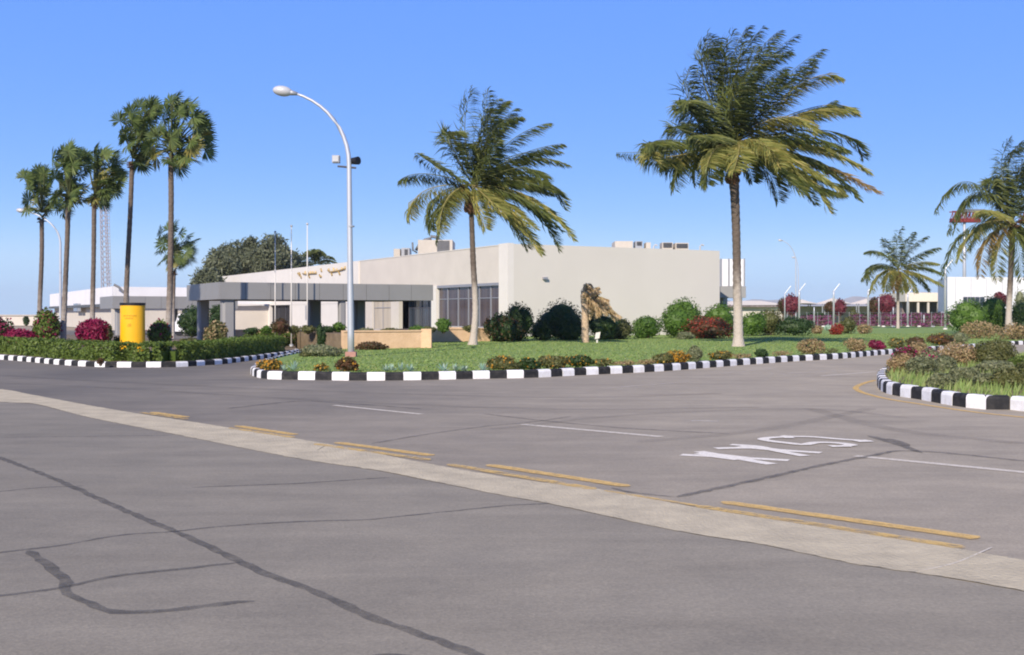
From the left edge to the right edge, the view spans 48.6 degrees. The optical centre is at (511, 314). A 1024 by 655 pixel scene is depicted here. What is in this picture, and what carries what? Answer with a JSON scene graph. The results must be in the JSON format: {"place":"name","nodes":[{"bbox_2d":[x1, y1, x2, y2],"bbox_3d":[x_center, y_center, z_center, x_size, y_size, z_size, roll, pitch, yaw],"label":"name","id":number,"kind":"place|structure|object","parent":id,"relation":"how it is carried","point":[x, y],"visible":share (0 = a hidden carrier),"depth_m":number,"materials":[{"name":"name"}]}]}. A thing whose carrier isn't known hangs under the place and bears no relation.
{"place":"outdoors","nodes":[
{"label":"outdoors","id":0,"kind":"place"},
{"bbox_2d":[14,326,258,329],"bbox_3d":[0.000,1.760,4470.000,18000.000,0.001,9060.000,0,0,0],"label":"ground","id":1,"kind":"structure","parent":0,"point":[30,327],"depth_m":151.22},
{"bbox_2d":[0,315,36,325],"bbox_3d":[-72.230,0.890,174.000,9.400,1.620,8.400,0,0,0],"label":"building","id":2,"kind":"structure","parent":1,"relation":"on","point":[16,320],"depth_m":170.00,"materials":[{"name":"beige paint"}]},
{"bbox_2d":[100,206,110,287],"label":"lattice mast","id":3,"kind":"object","parent":1,"relation":"on","point":[106,246],"visible":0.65,"depth_m":149.63,"materials":[{"name":"white metal"}]},
{"bbox_2d":[49,286,269,329],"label":"white building","id":4,"kind":"structure","parent":1,"relation":"on","point":[78,307],"depth_m":127.80,"materials":[{"name":"clear concrete"}]},
{"bbox_2d":[188,265,226,284],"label":"broad tree","id":5,"kind":"object","parent":1,"relation":"on","point":[205,274],"visible":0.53,"depth_m":139.30,"materials":[{"name":"green plant"}]},
{"bbox_2d":[201,248,242,275],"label":"broad tree","id":6,"kind":"object","parent":1,"relation":"on","point":[226,263],"visible":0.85,"depth_m":148.89,"materials":[{"name":"green plant"}]},
{"bbox_2d":[207,236,259,274],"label":"broad tree","id":7,"kind":"object","parent":1,"relation":"on","point":[248,243],"visible":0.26,"depth_m":163.82,"materials":[{"name":"green plant"}]},
{"bbox_2d":[241,232,306,272],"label":"broad tree","id":8,"kind":"object","parent":1,"relation":"on","point":[261,258],"visible":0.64,"depth_m":158.71,"materials":[{"name":"green plant"}]},
{"bbox_2d":[298,249,336,266],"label":"broad tree","id":9,"kind":"object","parent":1,"relation":"on","point":[315,256],"visible":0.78,"depth_m":164.73,"materials":[{"name":"green plant"}]},
{"bbox_2d":[0,402,1023,654],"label":"pavement","id":10,"kind":"structure","parent":0,"point":[382,564],"depth_m":7.39,"materials":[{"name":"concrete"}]},
{"bbox_2d":[0,330,1023,590],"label":"road","id":11,"kind":"structure","parent":0,"point":[476,424],"depth_m":17.07,"materials":[{"name":"grey asphalt"}]},
{"bbox_2d":[16,208,61,324],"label":"street lamp","id":12,"kind":"object","parent":11,"relation":"on","point":[19,210],"visible":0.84,"depth_m":94.38,"materials":[{"name":"metal"}]},
{"bbox_2d":[0,335,296,361],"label":"verge","id":13,"kind":"structure","parent":11,"relation":"on","point":[288,348],"depth_m":49.96,"materials":[{"name":"green plant"}]},
{"bbox_2d":[1,328,36,344],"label":"bougainvillea","id":14,"kind":"object","parent":13,"relation":"on","point":[19,332],"visible":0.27,"depth_m":48.14,"materials":[{"name":"pink plant"}]},
{"bbox_2d":[0,335,66,356],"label":"clipped hedge","id":15,"kind":"object","parent":13,"relation":"on","point":[27,348],"visible":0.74,"depth_m":43.02,"materials":[{"name":"green plant"}]},
{"bbox_2d":[15,162,74,318],"bbox_3d":[-24.751,-3.177,59.955,2.625,9.754,3.002,0,0,0],"label":"fan palm","id":16,"kind":"object","parent":13,"relation":"on","point":[35,179],"visible":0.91,"depth_m":59.87,"materials":[{"name":"green plant"}]},
{"bbox_2d":[31,307,62,337],"bbox_3d":[-20.065,0.653,49.002,1.293,1.988,1.161,0,0,0],"label":"bougainvillea","id":17,"kind":"object","parent":13,"relation":"on","point":[47,322],"visible":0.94,"depth_m":48.74,"materials":[{"name":"green plant"}]},
{"bbox_2d":[46,137,97,346],"bbox_3d":[-19.463,-3.000,50.010,1.922,9.405,3.009,0,0,0],"label":"fan palm","id":18,"kind":"object","parent":13,"relation":"on","point":[72,159],"visible":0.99,"depth_m":49.89,"materials":[{"name":"green plant"}]},
{"bbox_2d":[39,337,133,360],"bbox_3d":[-14.802,1.217,39.337,5.096,0.840,1.392,0,0,41],"label":"clipped hedge","id":19,"kind":"object","parent":13,"relation":"on","point":[87,352],"visible":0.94,"depth_m":38.62,"materials":[{"name":"green plant"}]},
{"bbox_2d":[74,317,109,347],"bbox_3d":[-17.192,0.872,46.340,1.461,1.546,1.300,0,0,0],"label":"bougainvillea","id":20,"kind":"object","parent":13,"relation":"on","point":[90,329],"visible":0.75,"depth_m":45.98,"materials":[{"name":"pink plant"}]},
{"bbox_2d":[84,142,128,319],"bbox_3d":[-19.979,-3.444,56.006,2.559,10.288,3.138,0,0,0],"label":"fan palm","id":21,"kind":"object","parent":13,"relation":"on","point":[102,193],"visible":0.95,"depth_m":55.89,"materials":[{"name":"green plant"}]},
{"bbox_2d":[119,303,145,350],"bbox_3d":[-15.624,0.613,46.740,1.039,2.173,0.883,0,0,0],"label":"sign drum","id":22,"kind":"object","parent":13,"relation":"on","point":[132,322],"visible":0.74,"depth_m":46.38,"materials":[{"name":"yellow paint"}]},
{"bbox_2d":[109,94,162,302],"bbox_3d":[-17.390,-4.290,52.953,2.393,11.989,3.099,0,0,0],"label":"fan palm","id":23,"kind":"object","parent":13,"relation":"on","point":[128,134],"visible":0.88,"depth_m":52.73,"materials":[{"name":"green plant"}]},
{"bbox_2d":[0,349,298,366],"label":"kerb","id":24,"kind":"structure","parent":13,"relation":"on","point":[135,364],"depth_m":38.06,"materials":[{"name":"white paint"}]},
{"bbox_2d":[146,318,172,349],"bbox_3d":[-15.056,0.893,48.464,1.060,1.497,1.066,0,0,-28],"label":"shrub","id":25,"kind":"object","parent":13,"relation":"on","point":[158,330],"visible":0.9,"depth_m":48.21,"materials":[{"name":"green plant"}]},
{"bbox_2d":[139,90,218,349],"bbox_3d":[-14.299,-3.975,49.024,3.081,11.355,3.118,0,0,0],"label":"fan palm","id":26,"kind":"object","parent":13,"relation":"on","point":[176,141],"visible":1,"depth_m":48.75,"materials":[{"name":"green plant"}]},
{"bbox_2d":[126,335,285,361],"bbox_3d":[-10.724,1.227,42.577,2.160,0.832,11.654,0,0,9],"label":"clipped hedge","id":27,"kind":"object","parent":13,"relation":"on","point":[229,347],"visible":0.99,"depth_m":38.99,"materials":[{"name":"green plant"}]},
{"bbox_2d":[202,320,228,339],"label":"shrub","id":28,"kind":"object","parent":13,"relation":"on","point":[216,330],"visible":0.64,"depth_m":48.23,"materials":[{"name":"beige plant"}]},
{"bbox_2d":[100,296,237,334],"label":"entrance canopy","id":29,"kind":"object","parent":11,"relation":"on","point":[151,302],"visible":0.58,"depth_m":93.65,"materials":[{"name":"grey metal"}]},
{"bbox_2d":[155,219,200,338],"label":"fan palm","id":30,"kind":"object","parent":11,"relation":"on","point":[180,261],"visible":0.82,"depth_m":73.88,"materials":[{"name":"green plant"}]},
{"bbox_2d":[177,304,196,337],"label":"shrub","id":31,"kind":"object","parent":11,"relation":"on","point":[187,322],"visible":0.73,"depth_m":79.02,"materials":[{"name":"green plant"}]},
{"bbox_2d":[187,282,432,339],"bbox_3d":[-10.623,0.085,59.397,11.086,3.230,6.920,0,0,-29],"label":"entrance canopy","id":32,"kind":"object","parent":11,"relation":"on","point":[227,295],"visible":0.86,"depth_m":56.77,"materials":[{"name":"grey metal"}]},
{"bbox_2d":[341,330,422,348],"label":"planter wall","id":33,"kind":"structure","parent":11,"relation":"on","point":[401,338],"depth_m":51.41,"materials":[{"name":"stone"}]},
{"bbox_2d":[222,243,719,335],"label":"terminal building","id":34,"kind":"structure","parent":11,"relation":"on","point":[633,284],"depth_m":84.91,"materials":[{"name":"white paint"}]},
{"bbox_2d":[272,305,289,325],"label":"door","id":35,"kind":"structure","parent":34,"relation":"in","point":[282,311],"depth_m":125.48,"materials":[{"name":"grey glass"}]},
{"bbox_2d":[374,302,390,329],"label":"window","id":36,"kind":"structure","parent":34,"relation":"in","point":[382,310],"depth_m":99.47,"materials":[{"name":"white glass"}]},
{"bbox_2d":[409,301,430,327],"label":"window","id":37,"kind":"structure","parent":34,"relation":"in","point":[419,311],"depth_m":94.17,"materials":[{"name":"grey glass"}]},
{"bbox_2d":[412,235,454,253],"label":"rooftop unit","id":38,"kind":"object","parent":34,"relation":"on","point":[425,245],"visible":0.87,"depth_m":98.00,"materials":[{"name":"metal"}]},
{"bbox_2d":[439,288,447,318],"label":"window","id":39,"kind":"structure","parent":34,"relation":"in","point":[443,292],"depth_m":88.45,"materials":[{"name":"grey glass"}]},
{"bbox_2d":[448,287,457,326],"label":"window","id":40,"kind":"structure","parent":34,"relation":"in","point":[452,292],"depth_m":86.86,"materials":[{"name":"grey glass"}]},
{"bbox_2d":[458,287,467,326],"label":"window","id":41,"kind":"structure","parent":34,"relation":"in","point":[462,291],"depth_m":85.49,"materials":[{"name":"grey glass"}]},
{"bbox_2d":[479,286,490,326],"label":"window","id":42,"kind":"structure","parent":34,"relation":"in","point":[484,291],"depth_m":82.30,"materials":[{"name":"grey glass"}]},
{"bbox_2d":[0,389,1023,590],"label":"gutter","id":43,"kind":"object","parent":11,"relation":"on","point":[883,552],"visible":1,"depth_m":9.86,"materials":[{"name":"concrete"}]},
{"bbox_2d":[486,464,629,485],"bbox_3d":[0.438,1.694,12.001,0.178,0.001,2.157,0,0,-42],"label":"road marking","id":44,"kind":"object","parent":11,"relation":"on","point":[564,476],"visible":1,"depth_m":11.93,"materials":[{"name":"yellow paint"}]},
{"bbox_2d":[251,341,1023,380],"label":"kerb","id":45,"kind":"structure","parent":11,"relation":"on","point":[366,376],"depth_m":31.04,"materials":[{"name":"white paint"}]},
{"bbox_2d":[681,435,872,463],"bbox_3d":[3.385,1.693,14.406,1.401,0.007,3.129,0,0,38],"label":"road lettering","id":46,"kind":"object","parent":11,"relation":"on","point":[723,456],"visible":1,"depth_m":14.22,"materials":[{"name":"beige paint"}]},
{"bbox_2d":[696,505,961,547],"bbox_3d":[2.461,1.694,9.147,0.157,0.001,2.456,0,0,-42],"label":"road marking","id":47,"kind":"object","parent":11,"relation":"on","point":[893,535],"visible":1,"depth_m":9.02,"materials":[{"name":"yellow paint"}]},
{"bbox_2d":[721,501,979,538],"bbox_3d":[2.720,1.694,9.443,0.178,0.001,2.345,0,0,-44],"label":"road marking","id":48,"kind":"object","parent":11,"relation":"on","point":[920,529],"visible":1,"depth_m":9.33,"materials":[{"name":"yellow paint"}]},
{"bbox_2d":[853,380,1021,416],"bbox_3d":[8.443,1.697,23.088,1.940,0.001,12.388,0,0,0],"label":"road marking","id":49,"kind":"object","parent":11,"relation":"on","point":[855,388],"visible":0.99,"depth_m":22.34,"materials":[{"name":"yellow paint"}]},
{"bbox_2d":[854,455,1023,472],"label":"road marking","id":50,"kind":"object","parent":11,"relation":"on","point":[942,464],"visible":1,"depth_m":12.82,"materials":[{"name":"beige paint"}]},
{"bbox_2d":[877,354,1023,410],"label":"kerb","id":51,"kind":"structure","parent":11,"relation":"on","point":[885,384],"depth_m":21.32,"materials":[{"name":"white paint"}]},
{"bbox_2d":[0,0,1023,314],"label":"sky","id":52,"kind":"structure","parent":0,"point":[937,86],"materials":[{"name":"blue"}]},
{"bbox_2d":[275,323,1023,371],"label":"lawn","id":53,"kind":"structure","parent":0,"point":[886,330],"depth_m":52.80,"materials":[{"name":"green plant"}]},
{"bbox_2d":[292,331,340,348],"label":"planter wall","id":54,"kind":"structure","parent":53,"relation":"on","point":[333,339],"depth_m":54.10,"materials":[{"name":"beige stone"}]},
{"bbox_2d":[273,86,360,356],"bbox_3d":[-7.092,-3.291,41.220,3.199,10.022,0.399,0,0,0],"label":"street lamp","id":55,"kind":"object","parent":53,"relation":"on","point":[283,91],"visible":0.98,"depth_m":41.13,"materials":[{"name":"metal"}]},
{"bbox_2d":[299,343,345,356],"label":"shrub","id":56,"kind":"object","parent":53,"relation":"on","point":[322,350],"visible":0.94,"depth_m":41.38,"materials":[{"name":"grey plant"}]},
{"bbox_2d":[335,356,358,371],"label":"flower clump","id":57,"kind":"object","parent":53,"relation":"on","point":[347,363],"visible":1,"depth_m":30.47,"materials":[{"name":"red plant"}]},
{"bbox_2d":[432,327,489,341],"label":"planter wall","id":58,"kind":"structure","parent":53,"relation":"on","point":[455,334],"depth_m":64.20,"materials":[{"name":"stone"}]},
{"bbox_2d":[397,85,577,344],"bbox_3d":[-1.301,-5.035,57.626,9.246,13.533,7.930,0,0,0],"label":"coconut palm","id":59,"kind":"object","parent":53,"relation":"on","point":[494,191],"visible":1,"depth_m":56.70,"materials":[{"name":"green plant"}]},
{"bbox_2d":[482,312,524,341],"bbox_3d":[-0.528,0.724,63.845,2.346,1.877,1.878,0,0,22],"label":"shrub","id":60,"kind":"object","parent":53,"relation":"on","point":[501,327],"visible":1,"depth_m":63.49,"materials":[{"name":"green plant"}]},
{"bbox_2d":[485,355,521,369],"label":"flower clump","id":61,"kind":"object","parent":53,"relation":"on","point":[501,362],"visible":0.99,"depth_m":31.37,"materials":[{"name":"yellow plant"}]},
{"bbox_2d":[507,301,534,340],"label":"shrub","id":62,"kind":"object","parent":53,"relation":"on","point":[523,316],"visible":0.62,"depth_m":65.08,"materials":[{"name":"green plant"}]},
{"bbox_2d":[530,316,553,340],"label":"shrub","id":63,"kind":"object","parent":53,"relation":"on","point":[542,330],"visible":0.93,"depth_m":66.63,"materials":[{"name":"green plant"}]},
{"bbox_2d":[537,355,570,368],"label":"flower clump","id":64,"kind":"object","parent":53,"relation":"on","point":[553,361],"visible":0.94,"depth_m":32.22,"materials":[{"name":"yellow plant"}]},
{"bbox_2d":[536,298,581,339],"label":"shrub","id":65,"kind":"object","parent":53,"relation":"on","point":[565,320],"visible":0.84,"depth_m":67.29,"materials":[{"name":"green plant"}]},
{"bbox_2d":[566,354,594,366],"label":"flower clump","id":66,"kind":"object","parent":53,"relation":"on","point":[581,360],"visible":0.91,"depth_m":32.99,"materials":[{"name":"green plant"}]},
{"bbox_2d":[580,283,621,342],"bbox_3d":[4.936,0.008,62.093,2.497,3.445,2.262,0,0,-41],"label":"dead palm","id":67,"kind":"object","parent":53,"relation":"on","point":[592,301],"visible":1,"depth_m":61.84,"materials":[{"name":"beige plant"}]},
{"bbox_2d":[581,312,620,339],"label":"shrub","id":68,"kind":"object","parent":53,"relation":"on","point":[606,327],"visible":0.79,"depth_m":68.51,"materials":[{"name":"green plant"}]},
{"bbox_2d":[612,316,633,338],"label":"shrub","id":69,"kind":"object","parent":53,"relation":"on","point":[625,329],"visible":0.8,"depth_m":69.80,"materials":[{"name":"green plant"}]},
{"bbox_2d":[630,315,663,337],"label":"shrub","id":70,"kind":"object","parent":53,"relation":"on","point":[647,326],"visible":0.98,"depth_m":72.27,"materials":[{"name":"green plant"}]},
{"bbox_2d":[659,296,701,337],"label":"shrub","id":71,"kind":"object","parent":53,"relation":"on","point":[679,313],"visible":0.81,"depth_m":73.34,"materials":[{"name":"green plant"}]},
{"bbox_2d":[678,315,732,338],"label":"shrub","id":72,"kind":"object","parent":53,"relation":"on","point":[706,327],"visible":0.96,"depth_m":71.94,"materials":[{"name":"red plant"}]},
{"bbox_2d":[699,302,733,335],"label":"shrub","id":73,"kind":"object","parent":53,"relation":"on","point":[722,312],"visible":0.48,"depth_m":81.96,"materials":[{"name":"green plant"}]},
{"bbox_2d":[720,259,745,306],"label":"storage tank","id":74,"kind":"object","parent":53,"relation":"on","point":[726,278],"visible":0.49,"depth_m":93.09,"materials":[{"name":"white metal"}]},
{"bbox_2d":[616,25,883,346],"bbox_3d":[11.623,-6.234,54.241,13.128,15.872,8.705,0,0,0],"label":"coconut palm","id":75,"kind":"object","parent":53,"relation":"on","point":[723,146],"visible":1,"depth_m":53.66,"materials":[{"name":"green plant"}]},
{"bbox_2d":[742,311,766,335],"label":"shrub","id":76,"kind":"object","parent":53,"relation":"on","point":[754,323],"visible":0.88,"depth_m":80.62,"materials":[{"name":"green plant"}]},
{"bbox_2d":[727,301,781,319],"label":"building","id":77,"kind":"structure","parent":53,"relation":"on","point":[756,307],"depth_m":190.00,"materials":[{"name":"white concrete"}]},
{"bbox_2d":[757,308,782,334],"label":"shrub","id":78,"kind":"object","parent":53,"relation":"on","point":[773,318],"visible":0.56,"depth_m":82.88,"materials":[{"name":"green plant"}]},
{"bbox_2d":[782,292,800,316],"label":"bougainvillea","id":79,"kind":"object","parent":53,"relation":"on","point":[791,303],"visible":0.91,"depth_m":159.58,"materials":[{"name":"pink plant"}]},
{"bbox_2d":[773,316,815,335],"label":"shrub","id":80,"kind":"object","parent":53,"relation":"on","point":[794,325],"visible":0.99,"depth_m":82.03,"materials":[{"name":"green plant"}]},
{"bbox_2d":[796,338,825,353],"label":"flower clump","id":81,"kind":"object","parent":53,"relation":"on","point":[805,348],"visible":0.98,"depth_m":43.86,"materials":[{"name":"beige plant"}]},
{"bbox_2d":[875,293,896,316],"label":"bougainvillea","id":82,"kind":"object","parent":53,"relation":"on","point":[887,304],"visible":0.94,"depth_m":159.48,"materials":[{"name":"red plant"}]},
{"bbox_2d":[876,313,912,325],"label":"flowering hedge","id":83,"kind":"object","parent":53,"relation":"on","point":[890,320],"visible":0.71,"depth_m":149.41,"materials":[{"name":"plant"}]},
{"bbox_2d":[860,226,943,327],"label":"coconut palm","id":84,"kind":"object","parent":53,"relation":"on","point":[895,281],"visible":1,"depth_m":124.48,"materials":[{"name":"green plant"}]},
{"bbox_2d":[880,293,940,318],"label":"building","id":85,"kind":"structure","parent":53,"relation":"on","point":[924,302],"depth_m":173.00,"materials":[{"name":"white concrete"}]},
{"bbox_2d":[910,312,948,325],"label":"flowering hedge","id":86,"kind":"object","parent":53,"relation":"on","point":[936,321],"visible":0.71,"depth_m":149.44,"materials":[{"name":"plant"}]},
{"bbox_2d":[944,298,989,332],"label":"shrub","id":87,"kind":"object","parent":53,"relation":"on","point":[962,313],"visible":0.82,"depth_m":89.01,"materials":[{"name":"green plant"}]},
{"bbox_2d":[949,209,984,276],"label":"floodlight mast","id":88,"kind":"object","parent":53,"relation":"on","point":[967,220],"visible":0.46,"depth_m":184.73,"materials":[{"name":"metal"}]},
{"bbox_2d":[934,136,1023,332],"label":"coconut palm","id":89,"kind":"object","parent":53,"relation":"on","point":[1012,230],"visible":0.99,"depth_m":87.14,"materials":[{"name":"green plant"}]},
{"bbox_2d":[958,321,1002,338],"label":"shrub","id":90,"kind":"object","parent":53,"relation":"on","point":[978,333],"visible":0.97,"depth_m":72.25,"materials":[{"name":"beige plant"}]},
{"bbox_2d":[938,277,1023,325],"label":"white building","id":91,"kind":"structure","parent":53,"relation":"on","point":[966,288],"depth_m":151.02,"materials":[{"name":"white paint"}]},
{"bbox_2d":[979,293,1005,332],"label":"shrub","id":92,"kind":"object","parent":53,"relation":"on","point":[996,308],"visible":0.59,"depth_m":95.01,"materials":[{"name":"green plant"}]},
{"bbox_2d":[997,322,1023,339],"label":"shrub","id":93,"kind":"object","parent":53,"relation":"on","point":[1018,330],"visible":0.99,"depth_m":68.87,"materials":[{"name":"beige plant"}]},
{"bbox_2d":[1012,300,1023,332],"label":"shrub","id":94,"kind":"object","parent":53,"relation":"on","point":[1018,312],"visible":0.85,"depth_m":91.27,"materials":[{"name":"green plant"}]},
{"label":"flower bed","id":95,"kind":"structure","parent":53,"relation":"on","visible":0},
{"bbox_2d":[255,359,283,369],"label":"flower clump","id":96,"kind":"object","parent":95,"relation":"on","point":[272,364],"visible":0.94,"depth_m":31.48,"materials":[{"name":"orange plant"}]},
{"bbox_2d":[926,332,955,344],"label":"flower clump","id":97,"kind":"object","parent":95,"relation":"on","point":[940,339],"visible":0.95,"depth_m":56.22,"materials":[{"name":"red plant"}]},
{"bbox_2d":[727,292,943,312],"bbox_3d":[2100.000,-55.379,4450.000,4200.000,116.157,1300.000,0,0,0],"label":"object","id":98,"kind":"structure","parent":0,"point":[852,299],"depth_m":4152.98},
{"bbox_2d":[885,352,1023,398],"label":"grass","id":99,"kind":"structure","parent":0,"point":[958,385],"depth_m":23.41,"materials":[{"name":"green plant"}]},
{"bbox_2d":[886,353,912,372],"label":"island bush","id":100,"kind":"object","parent":99,"relation":"on","point":[898,360],"visible":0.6,"depth_m":29.61,"materials":[{"name":"beige plant"}]},
{"bbox_2d":[904,355,938,376],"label":"island bush","id":101,"kind":"object","parent":99,"relation":"on","point":[924,364],"visible":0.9,"depth_m":27.58,"materials":[{"name":"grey plant"}]},
{"bbox_2d":[924,371,955,388],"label":"island bush","id":102,"kind":"object","parent":99,"relation":"on","point":[938,379],"visible":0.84,"depth_m":23.33,"materials":[{"name":"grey plant"}]},
{"bbox_2d":[933,355,958,372],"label":"island bush","id":103,"kind":"object","parent":99,"relation":"on","point":[944,362],"visible":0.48,"depth_m":28.16,"materials":[{"name":"green plant"}]},
{"bbox_2d":[934,339,978,365],"bbox_3d":[13.178,1.170,33.629,1.209,0.900,0.976,0,0,0],"label":"island bush","id":104,"kind":"object","parent":99,"relation":"on","point":[963,353],"visible":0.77,"depth_m":33.37,"materials":[{"name":"beige plant"}]},
{"bbox_2d":[948,366,978,384],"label":"island bush","id":105,"kind":"object","parent":99,"relation":"on","point":[970,373],"visible":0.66,"depth_m":24.70,"materials":[{"name":"green plant"}]},
{"bbox_2d":[971,359,1014,374],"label":"island bush","id":106,"kind":"object","parent":99,"relation":"on","point":[986,365],"visible":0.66,"depth_m":28.10,"materials":[{"name":"green plant"}]},
{"bbox_2d":[971,338,1018,364],"bbox_3d":[14.264,1.153,33.601,1.393,0.938,1.230,0,0,0],"label":"island bush","id":107,"kind":"object","parent":99,"relation":"on","point":[998,350],"visible":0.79,"depth_m":33.31,"materials":[{"name":"green plant"}]},
{"bbox_2d":[989,367,1023,389],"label":"island bush","id":108,"kind":"object","parent":99,"relation":"on","point":[1011,375],"visible":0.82,"depth_m":23.32,"materials":[{"name":"green plant"}]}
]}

